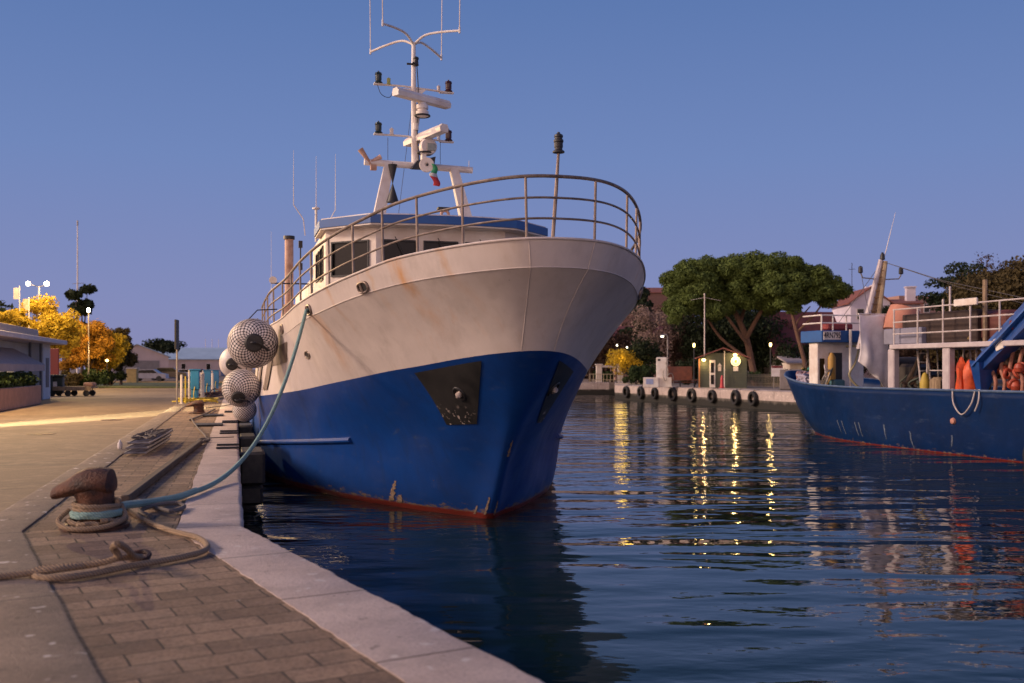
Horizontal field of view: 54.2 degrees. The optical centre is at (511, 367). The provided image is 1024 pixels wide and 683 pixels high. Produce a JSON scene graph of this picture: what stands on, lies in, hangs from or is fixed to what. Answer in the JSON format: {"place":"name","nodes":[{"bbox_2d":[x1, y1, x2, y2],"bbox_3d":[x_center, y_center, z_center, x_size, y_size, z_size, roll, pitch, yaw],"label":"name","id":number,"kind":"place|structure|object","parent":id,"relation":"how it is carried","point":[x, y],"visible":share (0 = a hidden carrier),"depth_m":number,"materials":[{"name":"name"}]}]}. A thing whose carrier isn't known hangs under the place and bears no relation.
{"place":"outdoors","nodes":[
{"label":"outdoors","id":0,"kind":"place"},
{"bbox_2d":[22,386,223,532],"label":"pavement","id":1,"kind":"structure","parent":0,"point":[131,470],"depth_m":14.69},
{"bbox_2d":[50,467,129,532],"bbox_3d":[-3.940,1.215,9.419,0.630,0.570,0.630,0,0,41],"label":"bollard","id":2,"kind":"object","parent":1,"relation":"on","point":[92,486],"visible":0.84,"depth_m":9.28,"materials":[{"name":"metal"}]},
{"bbox_2d":[0,497,209,581],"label":"mooring rope","id":3,"kind":"object","parent":2,"relation":"attached to","point":[39,573],"visible":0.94,"depth_m":7.57,"materials":[{"name":"fabric"}]},
{"bbox_2d":[69,308,308,519],"bbox_3d":[-3.899,0.174,13.905,0.515,2.639,9.458,0,0,0],"label":"mooring rope","id":4,"kind":"object","parent":2,"relation":"attached to","point":[129,504],"visible":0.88,"depth_m":11.76,"materials":[{"name":"fabric"}]},
{"bbox_2d":[123,428,172,453],"bbox_3d":[-6.774,1.336,18.756,0.454,0.262,3.525,0,0,-13],"label":"lattice frame","id":5,"kind":"object","parent":1,"relation":"on","point":[146,442],"visible":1,"depth_m":17.67,"materials":[{"name":"metal"}]},
{"bbox_2d":[135,499,185,517],"bbox_3d":[-3.699,1.454,10.525,0.514,0.084,1.146,0,0,-28],"label":"rope tangle","id":6,"kind":"object","parent":1,"relation":"on","point":[153,506],"visible":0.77,"depth_m":10.39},
{"bbox_2d":[120,440,202,501],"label":"timber beam","id":7,"kind":"structure","parent":1,"relation":"on","point":[135,491],"depth_m":13.36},
{"bbox_2d":[188,369,200,402],"bbox_3d":[-13.627,0.777,42.930,0.510,1.445,0.497,0,0,-16],"label":"service pedestal","id":8,"kind":"object","parent":1,"relation":"on","point":[193,380],"visible":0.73,"depth_m":42.85,"materials":[{"name":"white paint"}]},
{"bbox_2d":[186,400,205,413],"bbox_3d":[-10.360,1.278,32.999,0.630,0.445,0.630,0,0,37],"label":"bollard","id":9,"kind":"object","parent":1,"relation":"on","point":[198,406],"visible":0.98,"depth_m":32.85,"materials":[{"name":"metal"}]},
{"bbox_2d":[191,397,218,402],"bbox_3d":[-13.103,1.368,42.843,1.044,0.236,1.602,0,0,0],"label":"hose heap","id":10,"kind":"object","parent":1,"relation":"on","point":[210,399],"visible":0.83,"depth_m":42.59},
{"bbox_2d":[202,370,211,395],"bbox_3d":[-16.439,0.797,53.930,0.510,1.405,0.497,0,0,-16],"label":"service pedestal","id":11,"kind":"object","parent":1,"relation":"on","point":[207,379],"visible":0.62,"depth_m":53.86,"materials":[{"name":"white paint"}]},
{"bbox_2d":[190,417,233,443],"bbox_3d":[-7.480,1.450,24.674,0.752,0.090,11.061,0,0,-19],"label":"rope tangle","id":12,"kind":"object","parent":1,"relation":"on","point":[206,439],"visible":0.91,"depth_m":20.91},
{"bbox_2d":[212,370,219,390],"bbox_3d":[-18.940,0.812,63.930,0.510,1.375,0.497,0,0,-16],"label":"service pedestal","id":13,"kind":"object","parent":1,"relation":"on","point":[216,377],"visible":0.69,"depth_m":63.87,"materials":[{"name":"white paint"}]},
{"bbox_2d":[23,529,403,682],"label":"pavement","id":14,"kind":"structure","parent":0,"point":[207,617],"depth_m":5.89,"materials":[{"name":"brick"}]},
{"bbox_2d":[129,549,151,561],"bbox_3d":[-2.909,1.470,7.819,0.180,0.087,0.169,0,0,0],"label":"iron ring","id":15,"kind":"object","parent":14,"relation":"on","point":[147,552],"visible":0.54,"depth_m":7.84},
{"bbox_2d":[0,369,1020,527],"bbox_3d":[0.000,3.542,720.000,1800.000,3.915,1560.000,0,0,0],"label":"ground","id":16,"kind":"structure","parent":0,"point":[80,427],"depth_m":28.56,"materials":[{"name":"concrete"}]},
{"bbox_2d":[0,300,15,312],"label":"broadleaf tree","id":17,"kind":"object","parent":16,"relation":"on","point":[3,309],"visible":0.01,"depth_m":75.48,"materials":[{"name":"green plant"}]},
{"bbox_2d":[0,307,31,327],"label":"autumn tree","id":18,"kind":"object","parent":16,"relation":"on","point":[16,317],"visible":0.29,"depth_m":65.64,"materials":[{"name":"yellow plant"}]},
{"bbox_2d":[0,370,41,411],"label":"planter","id":19,"kind":"object","parent":16,"relation":"on","point":[18,389],"visible":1,"depth_m":39.52,"materials":[{"name":"ceramic"}]},
{"bbox_2d":[0,322,66,399],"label":"harbour kiosk","id":20,"kind":"object","parent":16,"relation":"on","point":[25,349],"visible":0.66,"depth_m":46.23,"materials":[{"name":"paint"}]},
{"bbox_2d":[20,293,86,360],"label":"autumn tree","id":21,"kind":"object","parent":16,"relation":"on","point":[49,325],"visible":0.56,"depth_m":69.42,"materials":[{"name":"yellow plant"}]},
{"bbox_2d":[50,348,58,374],"bbox_3d":[-28.914,0.085,62.000,1.643,3.000,0.100,0,0,0],"label":"red hoarding","id":22,"kind":"object","parent":16,"relation":"on","point":[54,361],"visible":0.18,"depth_m":61.95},
{"bbox_2d":[53,375,66,395],"bbox_3d":[-25.876,0.980,56.498,1.180,1.210,0.955,0,0,-15],"label":"rubbish container","id":23,"kind":"object","parent":16,"relation":"on","point":[58,380],"visible":0.52,"depth_m":56.20,"materials":[{"name":"green plastic"}]},
{"bbox_2d":[61,370,83,385],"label":"bush","id":24,"kind":"object","parent":16,"relation":"on","point":[73,379],"visible":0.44,"depth_m":78.15,"materials":[{"name":"green plant"}]},
{"bbox_2d":[59,321,88,382],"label":"autumn tree","id":25,"kind":"object","parent":16,"relation":"on","point":[76,358],"visible":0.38,"depth_m":79.63,"materials":[{"name":"orange plant"}]},
{"bbox_2d":[50,382,97,395],"bbox_3d":[-24.864,1.097,56.483,2.524,0.967,1.225,0,0,-4],"label":"flat cart","id":26,"kind":"object","parent":16,"relation":"on","point":[85,389],"visible":0.81,"depth_m":55.95,"materials":[{"name":"brown wood"}]},
{"bbox_2d":[74,220,79,372],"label":"radio mast","id":27,"kind":"object","parent":16,"relation":"on","point":[77,369],"visible":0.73,"depth_m":119.93,"materials":[{"name":"metal"}]},
{"bbox_2d":[64,283,97,373],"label":"conifer","id":28,"kind":"object","parent":16,"relation":"on","point":[80,306],"visible":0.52,"depth_m":103.63,"materials":[{"name":"green plant"}]},
{"bbox_2d":[78,368,109,385],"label":"bush","id":29,"kind":"object","parent":16,"relation":"on","point":[92,375],"visible":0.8,"depth_m":79.49,"materials":[{"name":"green plant"}]},
{"bbox_2d":[0,386,210,682],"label":"kerb","id":30,"kind":"structure","parent":16,"relation":"on","point":[40,642],"depth_m":6.13,"materials":[{"name":"grey concrete"}]},
{"bbox_2d":[174,319,179,404],"bbox_3d":[-13.561,-0.225,40.450,0.240,3.450,0.600,0,0,-8],"label":"sign post","id":31,"kind":"object","parent":30,"relation":"on","point":[176,334],"visible":0.87,"depth_m":40.47,"materials":[{"name":"metal"}]},
{"bbox_2d":[180,375,182,403],"bbox_3d":[-13.716,0.890,41.500,0.200,1.220,0.190,0,0,0],"label":"quay post","id":32,"kind":"object","parent":30,"relation":"on","point":[181,389],"visible":0.88,"depth_m":41.46,"materials":[{"name":"metal"}]},
{"bbox_2d":[99,370,127,384],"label":"bush","id":33,"kind":"object","parent":16,"relation":"on","point":[120,375],"visible":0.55,"depth_m":85.95,"materials":[{"name":"green plant"}]},
{"bbox_2d":[126,368,139,381],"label":"site hut","id":34,"kind":"object","parent":16,"relation":"on","point":[132,374],"visible":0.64,"depth_m":103.60,"materials":[{"name":"beige paint"}]},
{"bbox_2d":[100,344,170,378],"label":"storage hall","id":35,"kind":"structure","parent":16,"relation":"on","point":[148,358],"depth_m":150.61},
{"bbox_2d":[114,361,158,372],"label":"door","id":36,"kind":"structure","parent":35,"relation":"in","point":[142,364],"depth_m":150.41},
{"bbox_2d":[138,369,168,380],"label":"parked car","id":37,"kind":"object","parent":16,"relation":"on","point":[152,373],"visible":0.66,"depth_m":119.25,"materials":[{"name":"silver metal"}]},
{"bbox_2d":[97,382,222,387],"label":"grass verge","id":38,"kind":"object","parent":16,"relation":"on","point":[147,385],"depth_m":85.72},
{"bbox_2d":[81,318,117,372],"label":"autumn tree","id":39,"kind":"object","parent":38,"relation":"on","point":[100,339],"visible":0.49,"depth_m":83.37,"materials":[{"name":"orange plant"}]},
{"bbox_2d":[92,333,130,384],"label":"autumn tree","id":40,"kind":"object","parent":38,"relation":"on","point":[118,351],"visible":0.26,"depth_m":85.40,"materials":[{"name":"yellow plant"}]},
{"bbox_2d":[111,327,138,384],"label":"autumn tree","id":41,"kind":"object","parent":38,"relation":"on","point":[131,359],"visible":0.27,"depth_m":90.08,"materials":[{"name":"green plant"}]},
{"bbox_2d":[141,338,186,354],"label":"umbrella pine","id":42,"kind":"object","parent":16,"relation":"on","point":[162,345],"visible":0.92,"depth_m":183.74,"materials":[{"name":"green plant"}]},
{"bbox_2d":[151,368,187,379],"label":"parked car","id":43,"kind":"object","parent":16,"relation":"on","point":[171,372],"visible":0.34,"depth_m":127.23,"materials":[{"name":"paint"}]},
{"bbox_2d":[155,348,226,375],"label":"storage hall","id":44,"kind":"structure","parent":16,"relation":"on","point":[200,358],"depth_m":193.90,"materials":[{"name":"white paint"}]},
{"bbox_2d":[176,398,543,682],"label":"quay coping","id":45,"kind":"object","parent":16,"relation":"on","point":[403,645],"visible":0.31,"depth_m":6.51,"materials":[{"name":"concrete"}]},
{"bbox_2d":[186,388,222,396],"bbox_3d":[-14.493,1.252,49.995,1.442,0.459,7.827,0,0,0],"label":"net heap","id":46,"kind":"object","parent":45,"relation":"on","point":[214,394],"visible":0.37,"depth_m":48.43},
{"bbox_2d":[222,420,252,433],"bbox_3d":[-7.575,2.000,27.600,0.820,1.080,1.300,0,0,-15],"label":"dock fender","id":47,"kind":"object","parent":45,"relation":"attached to","point":[245,427],"visible":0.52,"depth_m":27.07,"materials":[{"name":"black rubber"}]},
{"bbox_2d":[219,430,256,448],"bbox_3d":[-6.355,2.000,23.200,0.820,1.080,1.300,0,0,-15],"label":"dock fender","id":48,"kind":"object","parent":45,"relation":"attached to","point":[246,439],"visible":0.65,"depth_m":22.67,"materials":[{"name":"black rubber"}]},
{"bbox_2d":[216,443,264,504],"bbox_3d":[-5.162,2.000,19.008,0.880,1.080,1.300,0,0,-15],"label":"dock fender","id":49,"kind":"object","parent":45,"relation":"attached to","point":[252,468],"visible":0.9,"depth_m":18.46,"materials":[{"name":"black rubber"}]},
{"bbox_2d":[579,382,608,388],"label":"kerb","id":50,"kind":"structure","parent":16,"relation":"on","point":[594,385],"depth_m":102.97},
{"bbox_2d":[593,370,615,381],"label":"bush","id":51,"kind":"object","parent":16,"relation":"on","point":[607,376],"visible":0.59,"depth_m":111.58,"materials":[{"name":"green plant"}]},
{"bbox_2d":[596,330,634,381],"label":"brown tree","id":52,"kind":"object","parent":16,"relation":"on","point":[620,341],"visible":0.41,"depth_m":111.33,"materials":[{"name":"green plant"}]},
{"bbox_2d":[605,349,642,376],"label":"autumn tree","id":53,"kind":"object","parent":16,"relation":"on","point":[624,359],"visible":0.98,"depth_m":95.36,"materials":[{"name":"yellow plant"}]},
{"bbox_2d":[616,286,658,342],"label":"cypress","id":54,"kind":"object","parent":16,"relation":"on","point":[644,302],"visible":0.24,"depth_m":117.63,"materials":[{"name":"green plant"}]},
{"bbox_2d":[610,326,670,379],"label":"house","id":55,"kind":"structure","parent":16,"relation":"on","point":[618,328],"depth_m":125.76,"materials":[{"name":"red tile"}]},
{"bbox_2d":[625,335,663,382],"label":"broadleaf tree","id":56,"kind":"object","parent":16,"relation":"on","point":[649,355],"visible":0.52,"depth_m":96.49,"materials":[{"name":"green plant"}]},
{"bbox_2d":[637,364,655,381],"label":"bush","id":57,"kind":"object","parent":16,"relation":"on","point":[652,370],"visible":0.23,"depth_m":91.96,"materials":[{"name":"green plant"}]},
{"bbox_2d":[620,288,677,353],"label":"house","id":58,"kind":"structure","parent":16,"relation":"on","point":[657,297],"depth_m":161.05,"materials":[{"name":"brown brick"}]},
{"bbox_2d":[629,305,684,376],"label":"pink tree","id":59,"kind":"object","parent":16,"relation":"on","point":[643,313],"visible":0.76,"depth_m":103.92,"materials":[{"name":"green plant"}]},
{"bbox_2d":[642,302,698,381],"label":"brown tree","id":60,"kind":"object","parent":16,"relation":"on","point":[673,351],"visible":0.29,"depth_m":106.72,"materials":[{"name":"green plant"}]},
{"bbox_2d":[654,313,702,381],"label":"brown tree","id":61,"kind":"object","parent":16,"relation":"on","point":[677,350],"visible":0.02,"depth_m":111.75,"materials":[{"name":"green plant"}]},
{"bbox_2d":[675,358,697,384],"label":"bush","id":62,"kind":"object","parent":16,"relation":"on","point":[682,363],"visible":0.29,"depth_m":87.49,"materials":[{"name":"green plant"}]},
{"bbox_2d":[670,314,738,366],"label":"broadleaf tree","id":63,"kind":"object","parent":16,"relation":"on","point":[690,341],"visible":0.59,"depth_m":102.98,"materials":[{"name":"green plant"}]},
{"bbox_2d":[615,382,795,401],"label":"quay wall","id":64,"kind":"structure","parent":16,"relation":"on","point":[776,395],"depth_m":70.32,"materials":[{"name":"concrete"}]},
{"bbox_2d":[668,387,676,400],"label":"tyre fender","id":65,"kind":"object","parent":64,"relation":"attached to","point":[674,397],"visible":1,"depth_m":76.50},
{"bbox_2d":[686,387,697,401],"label":"tyre fender","id":66,"kind":"object","parent":64,"relation":"hanging from","point":[688,394],"visible":1,"depth_m":73.81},
{"bbox_2d":[707,388,717,402],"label":"tyre fender","id":67,"kind":"object","parent":64,"relation":"hanging from","point":[712,393],"visible":1,"depth_m":71.00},
{"bbox_2d":[730,389,741,404],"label":"tyre fender","id":68,"kind":"object","parent":64,"relation":"attached to","point":[737,395],"visible":1,"depth_m":67.94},
{"bbox_2d":[748,390,757,405],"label":"tyre fender","id":69,"kind":"object","parent":64,"relation":"attached to","point":[753,393],"visible":1,"depth_m":65.96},
{"bbox_2d":[658,249,804,385],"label":"umbrella pine","id":70,"kind":"object","parent":16,"relation":"on","point":[724,280],"visible":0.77,"depth_m":87.55,"materials":[{"name":"green plant"}]},
{"bbox_2d":[688,308,777,371],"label":"broadleaf tree","id":71,"kind":"object","parent":16,"relation":"on","point":[736,342],"visible":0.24,"depth_m":103.07,"materials":[{"name":"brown plant"}]},
{"bbox_2d":[740,314,797,373],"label":"broadleaf tree","id":72,"kind":"object","parent":16,"relation":"on","point":[763,352],"visible":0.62,"depth_m":102.76,"materials":[{"name":"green plant"}]},
{"bbox_2d":[764,343,806,368],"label":"broadleaf tree","id":73,"kind":"object","parent":16,"relation":"on","point":[787,352],"visible":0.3,"depth_m":97.90,"materials":[{"name":"green plant"}]},
{"bbox_2d":[777,356,802,368],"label":"garden shed","id":74,"kind":"structure","parent":16,"relation":"on","point":[792,363],"depth_m":95.20,"materials":[{"name":"beige paint"}]},
{"bbox_2d":[750,312,836,381],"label":"house","id":75,"kind":"structure","parent":16,"relation":"on","point":[802,321],"depth_m":104.64,"materials":[{"name":"paint"}]},
{"bbox_2d":[748,255,853,369],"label":"umbrella pine","id":76,"kind":"object","parent":16,"relation":"on","point":[790,285],"visible":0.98,"depth_m":83.35,"materials":[{"name":"green plant"}]},
{"bbox_2d":[584,305,1023,378],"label":"wood","id":77,"kind":"object","parent":16,"relation":"on","point":[605,369],"visible":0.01,"depth_m":146.02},
{"bbox_2d":[797,330,817,365],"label":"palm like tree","id":78,"kind":"object","parent":16,"relation":"on","point":[806,347],"visible":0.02,"depth_m":90.09,"materials":[{"name":"green plant"}]},
{"bbox_2d":[832,285,893,378],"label":"house","id":79,"kind":"structure","parent":16,"relation":"on","point":[859,305],"depth_m":114.10,"materials":[{"name":"paint"}]},
{"bbox_2d":[864,286,922,310],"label":"house","id":80,"kind":"structure","parent":16,"relation":"on","point":[910,300],"depth_m":125.66,"materials":[{"name":"ceramic"}]},
{"bbox_2d":[899,349,941,369],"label":"brown tree","id":81,"kind":"object","parent":16,"relation":"on","point":[907,353],"visible":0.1,"depth_m":102.89,"materials":[{"name":"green plant"}]},
{"bbox_2d":[887,296,966,361],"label":"house","id":82,"kind":"structure","parent":16,"relation":"on","point":[924,310],"depth_m":145.37,"materials":[{"name":"white paint"}]},
{"bbox_2d":[916,261,988,363],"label":"cedar","id":83,"kind":"object","parent":16,"relation":"on","point":[933,298],"visible":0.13,"depth_m":120.23,"materials":[{"name":"green plant"}]},
{"bbox_2d":[920,298,988,364],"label":"broadleaf tree","id":84,"kind":"object","parent":16,"relation":"on","point":[956,351],"visible":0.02,"depth_m":99.75,"materials":[{"name":"green plant"}]},
{"bbox_2d":[959,252,1001,274],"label":"bare tree","id":85,"kind":"object","parent":16,"relation":"on","point":[987,261],"visible":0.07,"depth_m":129.53,"materials":[{"name":"brown plant"}]},
{"bbox_2d":[939,255,1023,310],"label":"broadleaf tree","id":86,"kind":"object","parent":16,"relation":"on","point":[1009,279],"visible":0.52,"depth_m":109.61,"materials":[{"name":"green plant"}]},
{"bbox_2d":[961,350,1023,379],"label":"brown tree","id":87,"kind":"object","parent":16,"relation":"on","point":[1006,361],"visible":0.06,"depth_m":95.83,"materials":[{"name":"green plant"}]},
{"bbox_2d":[0,0,1023,368],"label":"sky","id":88,"kind":"structure","parent":0,"point":[170,131],"materials":[{"name":"blue"}]},
{"bbox_2d":[595,364,602,381],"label":"gate pillar","id":89,"kind":"structure","parent":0,"point":[598,369],"depth_m":107.69,"materials":[{"name":"beige paint"}]},
{"bbox_2d":[242,394,1023,682],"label":"water","id":90,"kind":"structure","parent":0,"point":[648,542],"depth_m":14.40,"materials":[{"name":"blue liquid"}]},
{"bbox_2d":[252,0,645,518],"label":"fishing vessel","id":91,"kind":"object","parent":90,"relation":"on","point":[442,363],"visible":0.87,"depth_m":17.45,"materials":[{"name":"blue paint"}]},
{"bbox_2d":[232,402,256,421],"bbox_3d":[-6.964,1.033,26.039,0.620,0.738,0.620,0,0,0],"label":"ball fender","id":92,"kind":"object","parent":91,"relation":"hanging from","point":[245,414],"visible":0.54,"depth_m":25.82,"materials":[{"name":"white rubber"}]},
{"bbox_2d":[249,309,276,318],"bbox_3d":[-5.500,-1.177,22.035,0.640,0.270,0.028,0,0,-16],"label":"fender rope","id":93,"kind":"object","parent":91,"relation":"attached to","point":[261,309],"visible":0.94,"depth_m":22.01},
{"bbox_2d":[227,318,278,367],"bbox_3d":[-5.673,-0.540,21.971,1.165,1.100,1.123,0,0,27],"label":"ball fender","id":94,"kind":"object","parent":93,"relation":"hanging from","point":[252,343],"visible":1,"depth_m":21.58,"materials":[{"name":"white rubber"}]},
{"bbox_3d":[-7.239,-0.879,27.624,0.275,0.758,0.096,0,0,0],"label":"fender rope","id":95,"kind":"object","parent":91,"relation":"hanging from","visible":0},
{"bbox_2d":[219,348,252,375],"bbox_3d":[-7.574,-0.150,27.518,0.962,0.920,0.938,0,0,43],"label":"ball fender","id":96,"kind":"object","parent":95,"relation":"hanging from","point":[228,364],"visible":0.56,"depth_m":27.12,"materials":[{"name":"white rubber"}]},
{"bbox_2d":[784,216,1023,462],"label":"trawler","id":97,"kind":"object","parent":90,"relation":"on","point":[962,407],"visible":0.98,"depth_m":33.16,"materials":[{"name":"blue paint"}]},
{"bbox_2d":[820,358,824,379],"bbox_3d":[12.161,0.050,39.221,0.200,0.850,0.030,0,0,-16],"label":"window","id":98,"kind":"structure","parent":97,"relation":"in","point":[822,360],"depth_m":39.21,"materials":[{"name":"black glass"}]},
{"bbox_2d":[628,382,790,390],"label":"pavement","id":99,"kind":"structure","parent":0,"point":[750,387],"depth_m":76.31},
{"bbox_2d":[622,365,648,384],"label":"bush","id":100,"kind":"object","parent":99,"relation":"on","point":[634,374],"visible":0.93,"depth_m":89.99,"materials":[{"name":"green plant"}]},
{"bbox_2d":[643,377,658,386],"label":"equipment box","id":101,"kind":"object","parent":99,"relation":"on","point":[650,381],"visible":1,"depth_m":76.15,"materials":[{"name":"white paint"}]},
{"bbox_2d":[656,357,671,386],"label":"fuel pump","id":102,"kind":"object","parent":99,"relation":"on","point":[665,380],"visible":1,"depth_m":76.24,"materials":[{"name":"white paint"}]},
{"bbox_2d":[667,366,697,386],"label":"bench","id":103,"kind":"object","parent":99,"relation":"on","point":[679,373],"visible":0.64,"depth_m":77.69,"materials":[{"name":"wood"}]},
{"bbox_2d":[695,347,750,387],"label":"kiosk","id":104,"kind":"object","parent":99,"relation":"on","point":[731,366],"visible":0.97,"depth_m":74.50,"materials":[{"name":"green"}]},
{"bbox_2d":[710,360,714,387],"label":"door","id":105,"kind":"structure","parent":104,"relation":"in","point":[712,362],"depth_m":74.53,"materials":[{"name":"white paint"}]},
{"bbox_2d":[747,370,772,385],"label":"bush","id":106,"kind":"object","parent":99,"relation":"on","point":[756,372],"visible":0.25,"depth_m":81.96,"materials":[{"name":"green plant"}]},
{"bbox_2d":[746,374,779,386],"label":"picket fence","id":107,"kind":"object","parent":99,"relation":"on","point":[759,383],"visible":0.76,"depth_m":76.32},
{"bbox_2d":[771,365,782,387],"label":"notice board","id":108,"kind":"object","parent":99,"relation":"on","point":[775,371],"visible":0.75,"depth_m":73.96,"materials":[{"name":"metal"}]},
{"bbox_2d":[780,369,802,389],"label":"concrete block","id":109,"kind":"structure","parent":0,"point":[784,384],"depth_m":67.47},
{"bbox_3d":[-6.534,-0.577,25.121,0.293,1.356,0.103,0,0,0],"label":"fender rope","id":110,"kind":"object","parent":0,"visible":0},
{"bbox_2d":[222,369,260,406],"bbox_3d":[-6.757,0.500,24.921,0.938,0.947,1.035,0,0,0],"label":"ball fender","id":111,"kind":"object","parent":110,"relation":"hanging from","point":[241,387],"visible":1,"depth_m":24.61,"materials":[{"name":"white rubber"}]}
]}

